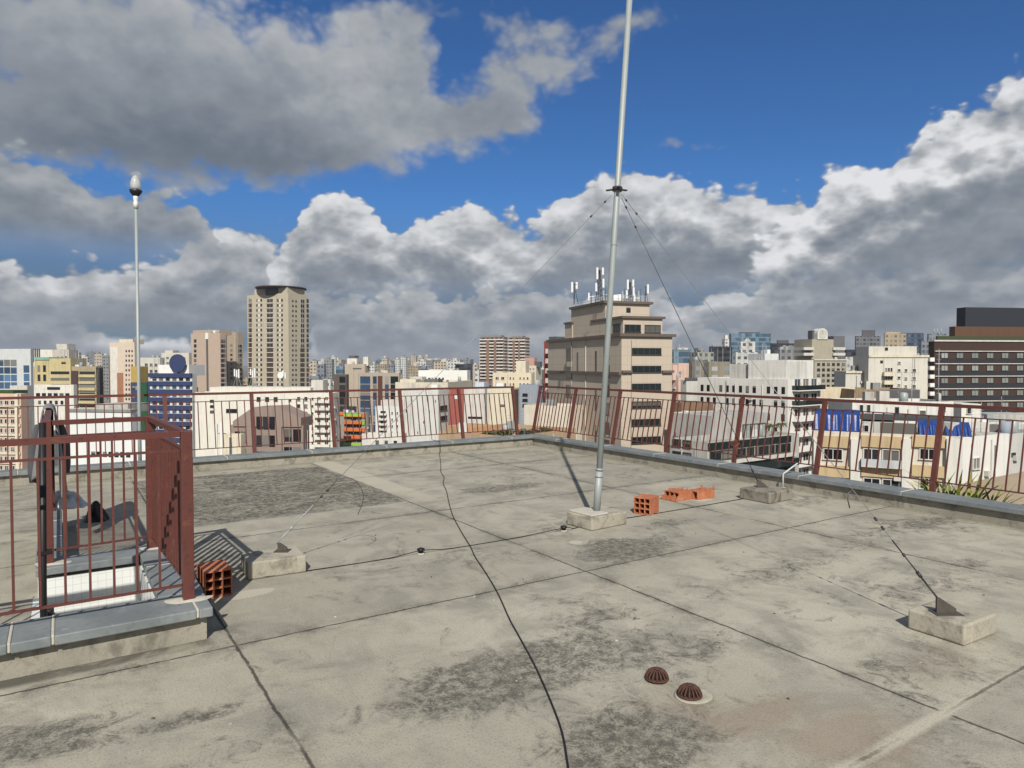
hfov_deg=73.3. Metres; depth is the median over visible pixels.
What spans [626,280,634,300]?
antenna mast
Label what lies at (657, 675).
roof drain
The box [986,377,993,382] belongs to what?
window
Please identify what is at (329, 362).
tower block
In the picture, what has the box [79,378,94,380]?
window
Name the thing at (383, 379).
office building
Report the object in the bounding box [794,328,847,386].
apartment building
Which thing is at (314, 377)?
tower block
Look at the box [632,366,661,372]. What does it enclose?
window
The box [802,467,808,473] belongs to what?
window
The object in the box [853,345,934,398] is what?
apartment building
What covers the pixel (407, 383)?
building
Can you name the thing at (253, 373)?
antenna mast
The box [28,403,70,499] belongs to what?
grey coat
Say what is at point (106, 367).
tower block
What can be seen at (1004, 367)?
window
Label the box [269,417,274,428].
window
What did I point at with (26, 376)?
window
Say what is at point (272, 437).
window
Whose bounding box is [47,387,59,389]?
window
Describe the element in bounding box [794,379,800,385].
window
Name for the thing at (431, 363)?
tower block
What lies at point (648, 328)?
window
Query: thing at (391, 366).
tower block
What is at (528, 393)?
commercial building
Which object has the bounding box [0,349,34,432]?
office building
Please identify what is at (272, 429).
gabled building
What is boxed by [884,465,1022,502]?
spiky plant
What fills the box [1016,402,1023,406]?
window
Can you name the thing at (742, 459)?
terrace building
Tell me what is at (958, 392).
window
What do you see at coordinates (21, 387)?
apartment building
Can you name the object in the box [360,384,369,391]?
window
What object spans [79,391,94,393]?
window
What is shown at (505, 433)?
shrub
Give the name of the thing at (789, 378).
apartment building
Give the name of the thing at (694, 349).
guy wire
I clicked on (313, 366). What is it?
tower block
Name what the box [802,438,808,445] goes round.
window
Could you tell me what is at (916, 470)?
apartment building
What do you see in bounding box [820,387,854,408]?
building
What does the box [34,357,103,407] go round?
office building
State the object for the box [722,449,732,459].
window
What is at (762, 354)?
apartment building
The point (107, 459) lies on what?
warehouse
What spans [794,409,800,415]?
window
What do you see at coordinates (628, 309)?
window
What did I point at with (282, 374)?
antenna mast
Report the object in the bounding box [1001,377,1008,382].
window
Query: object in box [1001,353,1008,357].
window
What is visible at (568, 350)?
window
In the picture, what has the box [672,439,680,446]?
window
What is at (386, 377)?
window
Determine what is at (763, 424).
glazed door
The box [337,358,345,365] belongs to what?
tower block
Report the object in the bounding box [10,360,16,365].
window
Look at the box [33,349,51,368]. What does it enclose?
office building
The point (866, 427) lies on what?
window
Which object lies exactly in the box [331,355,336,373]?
tower block
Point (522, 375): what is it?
apartment building
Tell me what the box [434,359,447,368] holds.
tower block
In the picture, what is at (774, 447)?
window
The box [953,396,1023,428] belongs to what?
building
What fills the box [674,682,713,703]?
roof drain
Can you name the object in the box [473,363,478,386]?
tower block
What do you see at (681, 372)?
apartment building
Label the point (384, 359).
tower block
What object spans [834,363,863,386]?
apartment building
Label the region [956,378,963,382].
window
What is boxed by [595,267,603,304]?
antenna mast
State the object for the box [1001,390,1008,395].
window
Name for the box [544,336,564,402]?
apartment building
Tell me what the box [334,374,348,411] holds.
office building
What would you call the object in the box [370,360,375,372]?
tower block
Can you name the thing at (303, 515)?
guy wire
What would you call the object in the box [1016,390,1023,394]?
window
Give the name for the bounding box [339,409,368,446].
apartment building
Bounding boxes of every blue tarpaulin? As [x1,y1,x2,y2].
[815,409,860,431]
[918,419,936,435]
[945,421,971,436]
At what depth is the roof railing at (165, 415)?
11.85 m
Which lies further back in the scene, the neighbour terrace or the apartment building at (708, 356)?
the apartment building at (708, 356)
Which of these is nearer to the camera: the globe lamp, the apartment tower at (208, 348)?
the globe lamp
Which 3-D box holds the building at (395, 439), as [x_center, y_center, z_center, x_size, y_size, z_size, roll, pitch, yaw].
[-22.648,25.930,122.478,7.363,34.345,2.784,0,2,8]
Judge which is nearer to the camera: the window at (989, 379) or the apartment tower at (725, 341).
the window at (989, 379)
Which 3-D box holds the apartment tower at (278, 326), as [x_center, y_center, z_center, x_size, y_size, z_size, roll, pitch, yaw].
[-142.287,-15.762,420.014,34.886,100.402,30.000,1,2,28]
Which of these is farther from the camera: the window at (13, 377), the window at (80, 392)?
the window at (13, 377)
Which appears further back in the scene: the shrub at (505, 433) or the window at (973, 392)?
the window at (973, 392)
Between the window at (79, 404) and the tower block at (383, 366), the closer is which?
the window at (79, 404)
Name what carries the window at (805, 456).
in the apartment building at (789, 378)
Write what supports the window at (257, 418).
in the gabled building at (272, 429)
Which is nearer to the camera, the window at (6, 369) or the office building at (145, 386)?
the office building at (145, 386)
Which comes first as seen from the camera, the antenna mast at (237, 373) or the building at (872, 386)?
the building at (872, 386)
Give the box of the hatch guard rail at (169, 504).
[0,408,212,615]
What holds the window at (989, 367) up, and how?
in the hotel building at (977, 353)
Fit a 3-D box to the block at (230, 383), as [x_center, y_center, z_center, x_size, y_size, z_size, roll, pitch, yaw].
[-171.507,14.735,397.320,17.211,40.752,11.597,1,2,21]
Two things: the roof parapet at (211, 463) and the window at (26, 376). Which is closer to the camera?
the roof parapet at (211, 463)
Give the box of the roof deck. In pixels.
[0,445,1023,767]
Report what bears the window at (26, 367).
in the office building at (16, 366)
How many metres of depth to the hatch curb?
3.92 m
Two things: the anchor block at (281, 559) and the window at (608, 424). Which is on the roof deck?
the anchor block at (281, 559)
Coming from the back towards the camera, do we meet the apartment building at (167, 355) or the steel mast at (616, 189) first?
the apartment building at (167, 355)
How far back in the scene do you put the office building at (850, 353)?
380.19 m
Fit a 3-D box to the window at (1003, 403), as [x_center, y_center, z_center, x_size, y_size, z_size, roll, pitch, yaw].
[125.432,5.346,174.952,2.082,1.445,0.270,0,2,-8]
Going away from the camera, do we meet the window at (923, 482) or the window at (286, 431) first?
the window at (923, 482)
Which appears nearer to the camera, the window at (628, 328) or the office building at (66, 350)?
the window at (628, 328)
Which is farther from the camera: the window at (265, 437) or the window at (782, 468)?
the window at (265, 437)
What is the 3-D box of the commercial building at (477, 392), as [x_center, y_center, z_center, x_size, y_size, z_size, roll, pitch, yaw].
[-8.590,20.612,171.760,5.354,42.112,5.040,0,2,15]
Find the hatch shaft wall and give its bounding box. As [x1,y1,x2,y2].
[31,563,154,618]
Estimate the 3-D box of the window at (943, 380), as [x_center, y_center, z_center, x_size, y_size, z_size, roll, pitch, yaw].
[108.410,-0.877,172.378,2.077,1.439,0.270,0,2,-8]
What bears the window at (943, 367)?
in the hotel building at (977, 353)
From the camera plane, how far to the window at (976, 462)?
72.86 m
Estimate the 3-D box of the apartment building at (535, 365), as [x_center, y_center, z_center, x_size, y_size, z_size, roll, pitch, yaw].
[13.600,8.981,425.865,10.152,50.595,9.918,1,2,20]
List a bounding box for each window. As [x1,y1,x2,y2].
[4,360,9,365]
[4,367,9,373]
[4,375,9,380]
[4,382,10,388]
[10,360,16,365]
[11,367,16,373]
[11,375,16,380]
[23,365,28,372]
[24,374,29,380]
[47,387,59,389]
[51,371,68,373]
[51,378,68,380]
[79,371,94,373]
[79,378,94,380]
[79,384,94,387]
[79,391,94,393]
[79,398,94,400]
[79,404,94,406]
[226,409,236,412]
[229,437,232,453]
[256,417,261,427]
[256,435,261,446]
[263,417,267,427]
[263,435,268,446]
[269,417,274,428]
[269,435,274,446]
[284,429,290,441]
[293,429,300,441]
[339,377,344,382]
[339,384,345,389]
[339,392,345,396]
[339,398,345,403]
[360,376,369,383]
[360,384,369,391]
[360,392,369,399]
[360,400,369,407]
[360,408,369,415]
[373,376,376,383]
[385,376,388,383]
[390,376,397,383]
[566,348,570,360]
[566,367,570,379]
[566,385,570,397]
[595,351,596,371]
[595,390,596,410]
[605,421,609,434]
[606,403,609,415]
[613,323,620,331]
[624,324,640,332]
[626,307,630,312]
[631,419,661,426]
[631,436,660,443]
[632,348,660,354]
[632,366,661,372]
[632,383,660,390]
[632,401,660,408]
[644,325,660,332]
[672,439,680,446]
[682,440,691,447]
[682,452,691,455]
[709,450,721,459]
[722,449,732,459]
[737,448,745,457]
[746,447,757,455]
[758,445,768,455]
[769,444,780,453]
[780,443,790,452]
[781,466,790,470]
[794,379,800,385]
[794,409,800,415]
[794,424,800,431]
[802,378,808,385]
[802,393,808,400]
[802,409,808,415]
[802,423,808,430]
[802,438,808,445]
[802,452,808,460]
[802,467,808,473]
[810,378,816,384]
[811,393,816,397]
[823,448,842,460]
[859,404,863,412]
[863,425,868,431]
[863,448,879,459]
[863,477,879,483]
[866,405,870,412]
[882,449,899,460]
[882,479,899,486]
[919,410,925,414]
[919,448,933,459]
[919,477,937,488]
[941,353,947,357]
[941,365,948,370]
[941,378,947,382]
[941,390,947,395]
[956,353,963,357]
[956,365,963,370]
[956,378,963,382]
[956,390,963,395]
[966,408,971,413]
[971,353,978,357]
[971,365,978,370]
[971,378,978,382]
[971,390,978,395]
[972,457,980,469]
[986,353,993,357]
[986,365,993,370]
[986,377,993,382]
[986,390,993,395]
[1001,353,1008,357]
[1001,365,1008,370]
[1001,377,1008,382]
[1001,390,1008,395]
[1002,402,1008,406]
[1016,353,1023,357]
[1016,365,1023,370]
[1016,377,1023,382]
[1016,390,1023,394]
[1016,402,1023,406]
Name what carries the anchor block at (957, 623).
on the roof deck
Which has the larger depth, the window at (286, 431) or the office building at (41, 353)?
the office building at (41, 353)
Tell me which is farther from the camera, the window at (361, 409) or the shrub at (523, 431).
the window at (361, 409)
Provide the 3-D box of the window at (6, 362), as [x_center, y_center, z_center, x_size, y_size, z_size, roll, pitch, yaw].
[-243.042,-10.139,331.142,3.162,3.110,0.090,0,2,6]
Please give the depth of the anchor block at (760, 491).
8.28 m
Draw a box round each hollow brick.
[196,559,231,598]
[634,494,658,515]
[662,487,691,501]
[689,485,714,499]
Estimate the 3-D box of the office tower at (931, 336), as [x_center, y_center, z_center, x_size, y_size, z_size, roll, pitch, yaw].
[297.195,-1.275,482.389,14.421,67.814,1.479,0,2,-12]
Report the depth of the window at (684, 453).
95.19 m
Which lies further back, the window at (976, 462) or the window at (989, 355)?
the window at (989, 355)
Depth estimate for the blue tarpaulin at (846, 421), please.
78.43 m
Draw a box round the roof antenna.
[938,368,938,400]
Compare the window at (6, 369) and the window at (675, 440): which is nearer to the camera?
the window at (675, 440)
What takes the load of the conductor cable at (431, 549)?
on the roof deck
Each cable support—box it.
[417,547,424,554]
[560,525,566,531]
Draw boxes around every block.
[81,355,88,365]
[86,351,95,365]
[94,352,103,365]
[102,354,109,402]
[226,381,233,385]
[241,543,305,579]
[243,377,247,384]
[310,359,317,375]
[310,374,321,385]
[317,362,325,379]
[323,378,332,389]
[324,358,333,380]
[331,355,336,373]
[336,365,344,373]
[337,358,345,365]
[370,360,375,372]
[376,362,388,372]
[382,356,388,363]
[389,362,394,372]
[395,358,400,372]
[401,355,406,378]
[407,358,409,378]
[408,363,420,378]
[410,354,417,365]
[410,376,425,379]
[416,359,428,369]
[420,359,440,368]
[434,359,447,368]
[447,358,461,368]
[455,362,471,379]
[460,358,473,386]
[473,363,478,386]
[475,368,479,381]
[541,369,543,383]
[740,480,790,503]
[908,597,995,645]
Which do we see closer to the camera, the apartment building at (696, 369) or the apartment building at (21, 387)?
the apartment building at (21, 387)
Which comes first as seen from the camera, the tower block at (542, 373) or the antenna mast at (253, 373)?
the antenna mast at (253, 373)
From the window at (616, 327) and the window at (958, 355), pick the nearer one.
the window at (616, 327)
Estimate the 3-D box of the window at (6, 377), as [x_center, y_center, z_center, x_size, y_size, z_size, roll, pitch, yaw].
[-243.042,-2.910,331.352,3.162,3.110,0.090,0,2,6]
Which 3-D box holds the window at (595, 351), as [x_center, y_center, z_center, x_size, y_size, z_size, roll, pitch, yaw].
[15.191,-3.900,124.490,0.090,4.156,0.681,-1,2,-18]
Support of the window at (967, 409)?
in the building at (965, 412)
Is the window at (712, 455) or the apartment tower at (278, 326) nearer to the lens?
the window at (712, 455)
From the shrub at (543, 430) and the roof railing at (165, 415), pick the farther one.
the shrub at (543, 430)
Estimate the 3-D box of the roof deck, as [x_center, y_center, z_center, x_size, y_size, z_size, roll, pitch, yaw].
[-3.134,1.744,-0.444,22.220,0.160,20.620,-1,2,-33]
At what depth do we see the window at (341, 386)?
310.52 m
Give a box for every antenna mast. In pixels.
[233,369,241,386]
[249,368,257,386]
[277,370,287,386]
[571,282,577,303]
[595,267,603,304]
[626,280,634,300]
[644,284,648,301]
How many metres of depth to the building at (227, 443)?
138.90 m
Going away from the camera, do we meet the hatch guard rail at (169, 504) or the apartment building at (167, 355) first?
the hatch guard rail at (169, 504)
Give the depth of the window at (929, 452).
73.70 m
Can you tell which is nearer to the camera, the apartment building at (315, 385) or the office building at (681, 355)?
the apartment building at (315, 385)
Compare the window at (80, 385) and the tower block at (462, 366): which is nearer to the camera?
the window at (80, 385)
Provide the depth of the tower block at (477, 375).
420.48 m
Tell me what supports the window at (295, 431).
in the gabled building at (272, 429)
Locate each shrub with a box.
[491,429,503,435]
[500,428,514,435]
[515,428,530,434]
[529,429,541,432]
[539,426,551,431]
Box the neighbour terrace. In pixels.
[936,471,1023,504]
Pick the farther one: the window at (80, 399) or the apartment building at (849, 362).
the apartment building at (849, 362)
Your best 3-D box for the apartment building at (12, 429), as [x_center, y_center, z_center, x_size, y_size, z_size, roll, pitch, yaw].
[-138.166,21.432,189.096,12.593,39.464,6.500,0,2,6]
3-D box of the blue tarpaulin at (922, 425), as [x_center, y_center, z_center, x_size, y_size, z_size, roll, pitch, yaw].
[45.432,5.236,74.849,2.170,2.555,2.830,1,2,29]
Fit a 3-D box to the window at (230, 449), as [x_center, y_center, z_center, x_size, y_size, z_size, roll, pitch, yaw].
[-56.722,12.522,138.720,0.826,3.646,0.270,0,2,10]
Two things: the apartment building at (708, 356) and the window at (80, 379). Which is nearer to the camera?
the window at (80, 379)
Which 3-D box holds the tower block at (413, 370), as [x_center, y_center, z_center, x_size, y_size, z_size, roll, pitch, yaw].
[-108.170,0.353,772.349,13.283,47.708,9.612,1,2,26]
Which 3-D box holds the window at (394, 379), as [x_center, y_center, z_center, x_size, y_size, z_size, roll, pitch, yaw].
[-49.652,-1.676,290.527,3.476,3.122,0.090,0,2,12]
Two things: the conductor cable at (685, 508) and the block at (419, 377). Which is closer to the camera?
the conductor cable at (685, 508)
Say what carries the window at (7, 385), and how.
in the office building at (16, 366)
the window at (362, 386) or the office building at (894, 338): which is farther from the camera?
the office building at (894, 338)
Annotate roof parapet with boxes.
[0,434,540,486]
[533,435,1023,528]
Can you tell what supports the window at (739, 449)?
in the terrace building at (742, 459)
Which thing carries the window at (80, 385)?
in the office building at (83, 376)
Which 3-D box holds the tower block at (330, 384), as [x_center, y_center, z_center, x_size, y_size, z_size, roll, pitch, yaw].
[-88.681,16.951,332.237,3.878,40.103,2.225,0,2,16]
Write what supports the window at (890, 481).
in the apartment building at (916, 470)
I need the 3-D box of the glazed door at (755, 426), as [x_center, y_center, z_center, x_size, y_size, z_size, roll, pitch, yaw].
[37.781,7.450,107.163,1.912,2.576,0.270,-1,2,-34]
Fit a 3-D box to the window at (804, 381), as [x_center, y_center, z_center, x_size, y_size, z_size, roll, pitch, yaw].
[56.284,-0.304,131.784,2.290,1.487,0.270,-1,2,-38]
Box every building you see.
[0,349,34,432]
[0,390,27,469]
[10,385,31,437]
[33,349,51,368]
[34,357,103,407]
[34,384,76,465]
[52,344,77,357]
[131,366,149,439]
[140,351,164,380]
[148,354,204,456]
[161,350,191,364]
[195,380,339,456]
[215,422,245,454]
[231,405,312,452]
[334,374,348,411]
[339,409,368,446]
[345,356,372,411]
[358,367,401,431]
[362,432,406,444]
[375,399,402,432]
[395,377,471,424]
[402,383,448,441]
[439,413,575,439]
[449,389,463,424]
[464,382,488,423]
[487,375,519,424]
[493,361,533,386]
[519,371,543,424]
[524,399,582,439]
[525,358,541,379]
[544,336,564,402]
[670,401,713,437]
[670,410,798,471]
[672,344,690,362]
[672,363,688,399]
[681,377,697,400]
[688,355,706,377]
[690,346,713,361]
[697,360,825,473]
[704,362,729,376]
[748,344,778,359]
[775,345,793,359]
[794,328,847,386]
[812,413,962,489]
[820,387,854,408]
[828,385,953,423]
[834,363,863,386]
[841,372,919,397]
[844,357,852,370]
[845,350,855,356]
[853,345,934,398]
[884,332,905,345]
[917,402,1008,483]
[928,307,1023,413]
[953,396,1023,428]
[972,411,1023,473]
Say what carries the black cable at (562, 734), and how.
on the roof deck
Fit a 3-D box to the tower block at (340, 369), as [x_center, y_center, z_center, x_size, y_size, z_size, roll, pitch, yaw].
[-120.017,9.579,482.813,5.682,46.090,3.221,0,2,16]
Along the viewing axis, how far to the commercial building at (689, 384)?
175.81 m
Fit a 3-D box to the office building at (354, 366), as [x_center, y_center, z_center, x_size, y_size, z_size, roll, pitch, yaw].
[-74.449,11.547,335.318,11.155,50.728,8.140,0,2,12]
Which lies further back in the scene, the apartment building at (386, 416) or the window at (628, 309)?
the apartment building at (386, 416)
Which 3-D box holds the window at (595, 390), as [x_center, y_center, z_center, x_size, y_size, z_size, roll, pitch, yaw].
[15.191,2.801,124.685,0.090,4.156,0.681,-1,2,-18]
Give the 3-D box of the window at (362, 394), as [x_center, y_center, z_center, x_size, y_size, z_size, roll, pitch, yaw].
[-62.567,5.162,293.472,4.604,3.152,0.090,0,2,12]
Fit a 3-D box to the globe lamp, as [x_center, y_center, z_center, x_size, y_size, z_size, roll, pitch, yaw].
[-5.613,-0.737,10.331,0.180,4.772,0.230,-1,2,-33]
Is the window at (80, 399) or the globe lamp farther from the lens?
the window at (80, 399)
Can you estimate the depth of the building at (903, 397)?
98.92 m
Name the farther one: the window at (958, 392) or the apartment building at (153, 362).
the apartment building at (153, 362)
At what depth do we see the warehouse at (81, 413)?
129.36 m
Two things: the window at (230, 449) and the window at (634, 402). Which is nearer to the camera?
the window at (634, 402)
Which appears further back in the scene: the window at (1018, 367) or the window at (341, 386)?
the window at (341, 386)
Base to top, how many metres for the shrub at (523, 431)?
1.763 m
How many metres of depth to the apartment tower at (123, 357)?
422.29 m
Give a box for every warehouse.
[70,402,147,434]
[70,440,144,464]
[418,367,469,379]
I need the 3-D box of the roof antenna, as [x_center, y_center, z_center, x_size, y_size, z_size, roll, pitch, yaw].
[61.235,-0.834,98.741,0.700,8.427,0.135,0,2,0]
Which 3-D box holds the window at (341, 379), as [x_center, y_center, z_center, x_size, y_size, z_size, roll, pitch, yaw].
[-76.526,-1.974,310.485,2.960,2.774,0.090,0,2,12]
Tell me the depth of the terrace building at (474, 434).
106.06 m
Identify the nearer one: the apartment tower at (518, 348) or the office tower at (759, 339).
the office tower at (759, 339)
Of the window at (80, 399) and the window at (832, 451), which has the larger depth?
the window at (80, 399)
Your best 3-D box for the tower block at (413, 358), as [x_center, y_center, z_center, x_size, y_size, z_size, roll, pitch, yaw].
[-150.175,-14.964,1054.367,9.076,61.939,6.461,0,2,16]
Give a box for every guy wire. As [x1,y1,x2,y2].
[275,196,610,543]
[621,194,937,597]
[621,198,757,480]
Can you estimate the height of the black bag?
0.210 m
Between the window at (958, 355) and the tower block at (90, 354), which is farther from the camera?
the tower block at (90, 354)
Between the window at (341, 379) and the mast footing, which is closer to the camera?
the mast footing
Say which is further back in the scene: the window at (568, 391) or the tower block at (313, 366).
the tower block at (313, 366)
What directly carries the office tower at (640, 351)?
on the ground
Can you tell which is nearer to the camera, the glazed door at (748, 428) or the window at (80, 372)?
the glazed door at (748, 428)
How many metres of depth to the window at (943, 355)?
172.20 m
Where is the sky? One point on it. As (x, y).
(846, 168)
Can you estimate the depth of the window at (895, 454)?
75.32 m
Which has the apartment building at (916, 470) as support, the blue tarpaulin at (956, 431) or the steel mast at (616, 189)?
the blue tarpaulin at (956, 431)
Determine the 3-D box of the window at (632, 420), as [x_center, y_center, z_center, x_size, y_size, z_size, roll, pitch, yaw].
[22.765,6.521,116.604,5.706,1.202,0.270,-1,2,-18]
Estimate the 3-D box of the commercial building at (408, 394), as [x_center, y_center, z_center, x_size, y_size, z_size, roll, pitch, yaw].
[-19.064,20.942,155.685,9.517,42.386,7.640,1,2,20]
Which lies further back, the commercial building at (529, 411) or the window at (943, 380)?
the window at (943, 380)
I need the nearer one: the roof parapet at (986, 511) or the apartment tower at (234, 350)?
the roof parapet at (986, 511)
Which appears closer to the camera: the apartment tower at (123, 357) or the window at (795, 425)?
the window at (795, 425)
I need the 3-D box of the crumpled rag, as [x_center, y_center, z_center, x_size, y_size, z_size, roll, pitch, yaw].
[-4.494,1.151,6.919,0.408,0.196,0.240,-1,2,-33]
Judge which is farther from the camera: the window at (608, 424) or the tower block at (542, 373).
the tower block at (542, 373)
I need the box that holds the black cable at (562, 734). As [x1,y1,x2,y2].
[425,387,568,767]
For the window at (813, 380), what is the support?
in the apartment building at (789, 378)
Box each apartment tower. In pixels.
[109,339,143,402]
[191,328,231,391]
[226,327,242,385]
[247,285,308,385]
[480,335,507,383]
[508,336,529,372]
[722,335,728,345]
[733,338,757,363]
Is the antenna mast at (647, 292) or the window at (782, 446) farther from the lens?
the antenna mast at (647, 292)
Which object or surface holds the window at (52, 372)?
in the office building at (83, 376)
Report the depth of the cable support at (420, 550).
5.96 m
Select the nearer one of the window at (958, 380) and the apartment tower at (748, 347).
the window at (958, 380)
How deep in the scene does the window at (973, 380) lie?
173.63 m
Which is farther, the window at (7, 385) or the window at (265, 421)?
the window at (7, 385)
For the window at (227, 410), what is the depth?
218.74 m
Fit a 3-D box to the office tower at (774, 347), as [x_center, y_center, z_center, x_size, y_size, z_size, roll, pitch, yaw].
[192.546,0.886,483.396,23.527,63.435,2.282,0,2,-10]
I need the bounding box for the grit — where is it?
[140,455,983,724]
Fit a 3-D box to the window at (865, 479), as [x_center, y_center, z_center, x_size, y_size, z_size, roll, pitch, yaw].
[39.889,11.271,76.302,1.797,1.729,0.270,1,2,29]
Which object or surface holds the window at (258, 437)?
in the gabled building at (272, 429)
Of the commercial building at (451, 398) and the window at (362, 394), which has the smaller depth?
the commercial building at (451, 398)
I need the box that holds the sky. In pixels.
[0,0,1023,365]
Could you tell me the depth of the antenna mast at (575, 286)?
120.59 m
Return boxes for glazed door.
[742,424,750,437]
[751,423,758,436]
[758,423,765,435]
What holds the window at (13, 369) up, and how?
in the office building at (16, 366)
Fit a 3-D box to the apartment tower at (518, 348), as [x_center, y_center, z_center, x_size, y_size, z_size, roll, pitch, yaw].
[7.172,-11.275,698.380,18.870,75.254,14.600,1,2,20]
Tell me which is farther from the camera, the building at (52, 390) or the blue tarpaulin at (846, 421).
the building at (52, 390)
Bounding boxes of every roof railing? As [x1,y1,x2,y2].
[0,386,518,459]
[531,386,1023,493]
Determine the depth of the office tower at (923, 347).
430.17 m
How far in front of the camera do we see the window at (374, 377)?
292.27 m
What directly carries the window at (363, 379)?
in the office building at (383, 379)
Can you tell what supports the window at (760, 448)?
in the terrace building at (742, 459)
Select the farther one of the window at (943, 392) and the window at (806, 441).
the window at (943, 392)
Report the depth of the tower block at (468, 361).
904.21 m
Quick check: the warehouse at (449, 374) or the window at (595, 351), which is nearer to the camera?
the window at (595, 351)
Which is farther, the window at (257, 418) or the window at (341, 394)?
the window at (341, 394)
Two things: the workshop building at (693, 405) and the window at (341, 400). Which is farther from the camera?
the window at (341, 400)
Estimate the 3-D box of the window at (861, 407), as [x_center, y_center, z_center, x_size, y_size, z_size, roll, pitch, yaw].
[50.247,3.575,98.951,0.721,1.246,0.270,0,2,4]
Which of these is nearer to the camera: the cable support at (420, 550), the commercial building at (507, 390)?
the cable support at (420, 550)
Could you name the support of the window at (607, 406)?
in the office tower at (640, 351)
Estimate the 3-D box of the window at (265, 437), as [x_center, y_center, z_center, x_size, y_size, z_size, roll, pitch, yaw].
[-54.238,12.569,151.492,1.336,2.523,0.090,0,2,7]
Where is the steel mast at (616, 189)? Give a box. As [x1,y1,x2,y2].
[593,0,631,510]
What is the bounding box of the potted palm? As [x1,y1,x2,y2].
[764,423,779,435]
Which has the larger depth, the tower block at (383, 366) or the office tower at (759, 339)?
the tower block at (383, 366)
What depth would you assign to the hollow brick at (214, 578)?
4.91 m
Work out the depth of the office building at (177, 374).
236.31 m
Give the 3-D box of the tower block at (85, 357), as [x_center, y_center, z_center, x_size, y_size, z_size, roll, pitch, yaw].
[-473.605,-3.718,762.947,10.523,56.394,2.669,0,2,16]
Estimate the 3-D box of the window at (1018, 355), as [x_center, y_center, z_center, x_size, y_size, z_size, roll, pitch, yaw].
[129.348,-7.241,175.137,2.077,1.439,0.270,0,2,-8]
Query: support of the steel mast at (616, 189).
on the mast footing
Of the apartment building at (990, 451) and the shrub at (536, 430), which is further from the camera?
the shrub at (536, 430)
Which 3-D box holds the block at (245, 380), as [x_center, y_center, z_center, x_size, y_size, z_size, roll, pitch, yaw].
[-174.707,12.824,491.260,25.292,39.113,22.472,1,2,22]
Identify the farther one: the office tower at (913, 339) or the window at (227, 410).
the office tower at (913, 339)
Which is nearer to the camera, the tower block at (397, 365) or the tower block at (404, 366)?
the tower block at (397, 365)
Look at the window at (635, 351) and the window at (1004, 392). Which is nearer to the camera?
the window at (635, 351)
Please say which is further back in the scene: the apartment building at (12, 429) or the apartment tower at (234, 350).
the apartment tower at (234, 350)
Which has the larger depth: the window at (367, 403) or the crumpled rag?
the window at (367, 403)
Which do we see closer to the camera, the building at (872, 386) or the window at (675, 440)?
the window at (675, 440)
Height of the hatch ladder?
3.681 m
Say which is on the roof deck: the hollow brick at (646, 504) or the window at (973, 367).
the hollow brick at (646, 504)
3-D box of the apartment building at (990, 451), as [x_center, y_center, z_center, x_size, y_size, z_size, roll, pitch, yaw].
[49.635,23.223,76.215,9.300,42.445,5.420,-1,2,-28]
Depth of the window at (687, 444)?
95.07 m
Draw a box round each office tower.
[546,295,675,452]
[709,344,731,363]
[729,332,770,363]
[770,340,793,353]
[855,330,880,349]
[906,333,923,352]
[919,341,928,385]
[927,334,945,340]
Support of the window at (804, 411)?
in the apartment building at (789, 378)
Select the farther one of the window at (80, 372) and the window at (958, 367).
the window at (80, 372)
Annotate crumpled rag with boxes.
[55,490,87,509]
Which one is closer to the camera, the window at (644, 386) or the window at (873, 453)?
the window at (873, 453)
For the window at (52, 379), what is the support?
in the office building at (83, 376)
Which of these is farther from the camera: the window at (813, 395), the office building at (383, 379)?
the office building at (383, 379)
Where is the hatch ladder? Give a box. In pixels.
[37,423,53,616]
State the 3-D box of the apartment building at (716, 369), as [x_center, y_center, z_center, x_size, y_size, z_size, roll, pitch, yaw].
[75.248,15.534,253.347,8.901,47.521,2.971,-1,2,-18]
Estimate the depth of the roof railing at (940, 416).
9.48 m
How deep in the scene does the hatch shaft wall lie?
5.05 m
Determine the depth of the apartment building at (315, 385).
218.56 m
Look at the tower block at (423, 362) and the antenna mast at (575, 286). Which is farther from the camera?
the tower block at (423, 362)
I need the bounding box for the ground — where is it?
[243,366,247,376]
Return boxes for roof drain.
[645,666,668,683]
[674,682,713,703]
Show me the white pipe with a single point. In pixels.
(784, 473)
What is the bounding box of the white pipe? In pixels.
[782,463,797,487]
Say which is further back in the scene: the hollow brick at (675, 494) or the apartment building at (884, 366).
the apartment building at (884, 366)
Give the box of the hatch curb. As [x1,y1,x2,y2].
[0,510,212,680]
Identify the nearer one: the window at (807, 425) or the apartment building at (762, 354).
the window at (807, 425)
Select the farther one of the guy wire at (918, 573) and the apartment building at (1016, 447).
the apartment building at (1016, 447)
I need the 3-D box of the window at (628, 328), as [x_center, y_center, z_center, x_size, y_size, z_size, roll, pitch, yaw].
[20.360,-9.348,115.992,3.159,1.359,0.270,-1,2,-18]
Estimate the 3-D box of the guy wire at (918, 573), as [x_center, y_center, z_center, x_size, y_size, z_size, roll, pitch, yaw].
[1.836,-0.294,5.553,0.064,3.148,3.191,-1,2,-28]
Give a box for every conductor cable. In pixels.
[265,527,577,576]
[627,498,743,517]
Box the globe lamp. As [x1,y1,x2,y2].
[129,175,141,460]
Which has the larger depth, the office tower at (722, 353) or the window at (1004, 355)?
the office tower at (722, 353)
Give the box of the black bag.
[82,501,109,522]
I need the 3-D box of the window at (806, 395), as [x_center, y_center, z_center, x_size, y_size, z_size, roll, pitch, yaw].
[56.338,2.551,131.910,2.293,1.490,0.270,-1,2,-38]
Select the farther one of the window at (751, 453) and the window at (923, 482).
the window at (751, 453)
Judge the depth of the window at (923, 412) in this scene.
98.40 m
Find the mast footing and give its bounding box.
[567,506,626,530]

